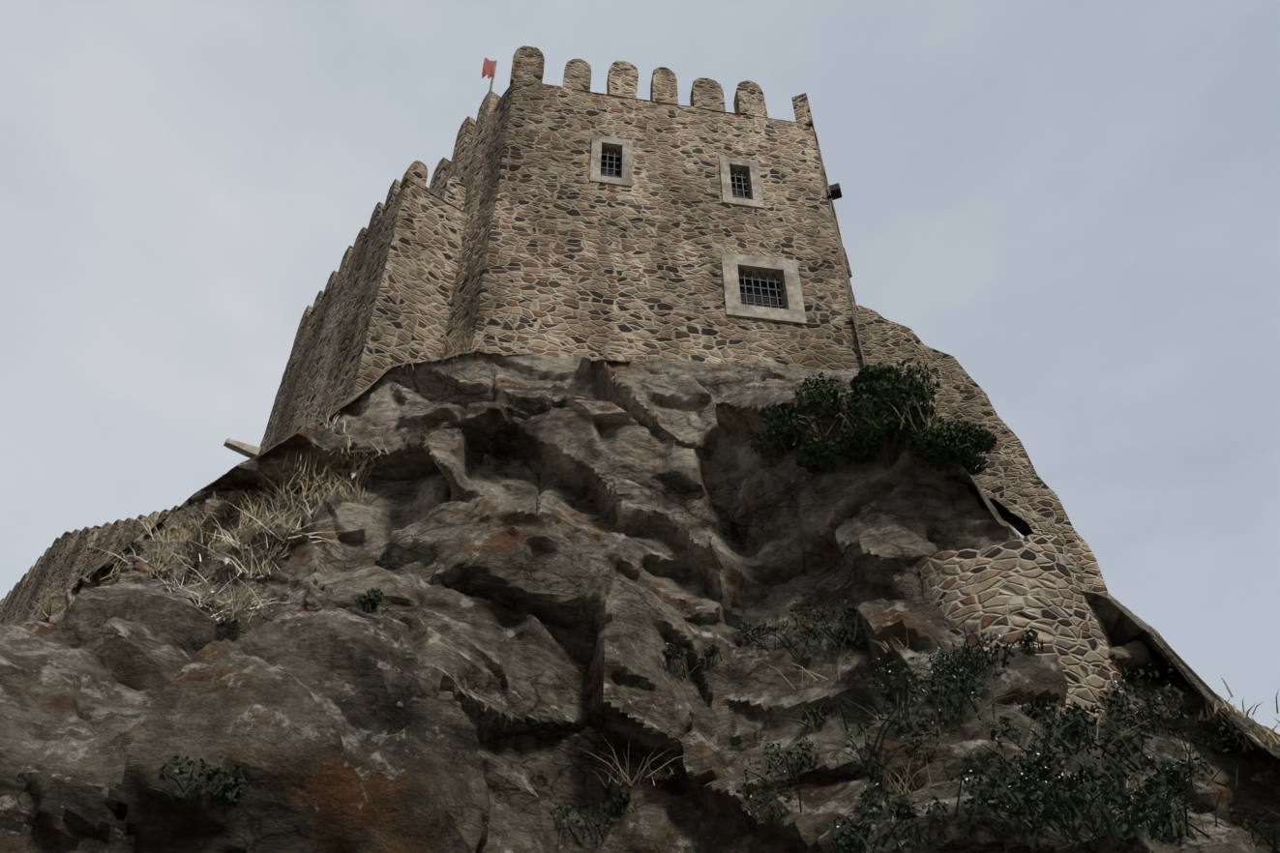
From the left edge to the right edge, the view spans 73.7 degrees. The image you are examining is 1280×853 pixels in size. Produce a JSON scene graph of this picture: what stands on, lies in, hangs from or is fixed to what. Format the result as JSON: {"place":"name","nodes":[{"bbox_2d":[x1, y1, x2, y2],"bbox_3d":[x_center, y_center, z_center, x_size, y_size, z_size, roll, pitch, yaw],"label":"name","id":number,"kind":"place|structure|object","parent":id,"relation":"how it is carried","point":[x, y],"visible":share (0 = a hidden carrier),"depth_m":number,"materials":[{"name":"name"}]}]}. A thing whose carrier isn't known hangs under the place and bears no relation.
{"place":"outdoors","nodes":[
{"label":"outdoors","id":0,"kind":"place"},
{"bbox_2d":[0,350,1279,852],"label":"crag rock","id":1,"kind":"object","parent":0,"point":[551,557],"visible":0.83,"depth_m":12.96,"materials":[{"name":"grey stone"}]},
{"bbox_2d":[0,539,134,625],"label":"curtain wall","id":2,"kind":"structure","parent":1,"relation":"on","point":[55,573],"depth_m":40.01,"materials":[{"name":"beige stone"}]},
{"bbox_2d":[0,506,178,610],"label":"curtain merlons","id":3,"kind":"object","parent":2,"relation":"on","point":[128,530],"visible":0.52,"depth_m":39.33,"materials":[{"name":"beige stone"}]},
{"bbox_2d":[95,403,397,626],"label":"dry grass","id":4,"kind":"object","parent":1,"relation":"on","point":[248,532],"visible":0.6,"depth_m":16.24,"materials":[{"name":"beige plant"}]},
{"bbox_2d":[258,160,467,454],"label":"wall","id":5,"kind":"structure","parent":1,"relation":"on","point":[382,300],"depth_m":25.58,"materials":[{"name":"beige stone"}]},
{"bbox_2d":[223,438,261,458],"bbox_3d":[-8.780,0.481,18.802,0.710,0.199,0.264,26,-44,-30],"label":"stone spout","id":6,"kind":"object","parent":5,"relation":"attached to","point":[247,450],"visible":0.98,"depth_m":18.76,"materials":[{"name":"beige stone"}]},
{"bbox_2d":[424,45,865,370],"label":"tower","id":7,"kind":"structure","parent":1,"relation":"on","point":[561,254],"depth_m":26.23,"materials":[{"name":"beige stone"}]},
{"bbox_2d":[481,58,497,91],"bbox_3d":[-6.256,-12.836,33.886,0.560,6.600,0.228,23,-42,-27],"label":"flag on pole","id":8,"kind":"object","parent":7,"relation":"on","point":[489,68],"visible":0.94,"depth_m":35.33,"materials":[{"name":"red fabric"}]},
{"bbox_2d":[589,134,632,186],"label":"window","id":9,"kind":"structure","parent":7,"relation":"attached to","point":[611,161],"depth_m":27.93,"materials":[{"name":"beige stone"}]},
{"bbox_2d":[718,155,764,208],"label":"window","id":10,"kind":"structure","parent":7,"relation":"attached to","point":[740,183],"depth_m":28.30,"materials":[{"name":"beige stone"}]},
{"bbox_2d":[720,251,806,324],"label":"window","id":11,"kind":"structure","parent":7,"relation":"attached to","point":[762,288],"depth_m":25.44,"materials":[{"name":"beige stone"}]},
{"bbox_2d":[826,182,842,200],"bbox_3d":[6.758,-8.146,29.741,0.500,0.380,0.420,-13,-39,16],"label":"floodlight","id":12,"kind":"object","parent":7,"relation":"attached to","point":[835,191],"visible":1,"depth_m":29.64,"materials":[{"name":"black metal"}]},
{"bbox_2d":[29,310,1279,750],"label":"dry grass","id":13,"kind":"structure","parent":1,"relation":"on","point":[1259,738],"depth_m":18.60,"materials":[{"name":"beige plant"}]},
{"bbox_2d":[149,588,1279,852],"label":"scrub","id":14,"kind":"object","parent":1,"relation":"on","point":[1085,784],"visible":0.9,"depth_m":9.79,"materials":[{"name":"green plant"}]},
{"bbox_2d":[750,358,997,476],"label":"bushes","id":15,"kind":"object","parent":1,"relation":"on","point":[878,386],"visible":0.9,"depth_m":14.92,"materials":[{"name":"green plant"}]},
{"bbox_2d":[853,303,1110,599],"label":"flank wall","id":16,"kind":"structure","parent":1,"relation":"on","point":[1022,495],"depth_m":21.28,"materials":[{"name":"beige stone"}]},
{"bbox_2d":[915,532,1125,721],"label":"stone retaining wall","id":17,"kind":"structure","parent":1,"relation":"on","point":[1036,581],"depth_m":12.10,"materials":[{"name":"beige stone"}]},
{"bbox_2d":[0,0,1279,735],"label":"sky","id":18,"kind":"structure","parent":0,"point":[1075,204],"materials":[{"name":"grey"}]}
]}

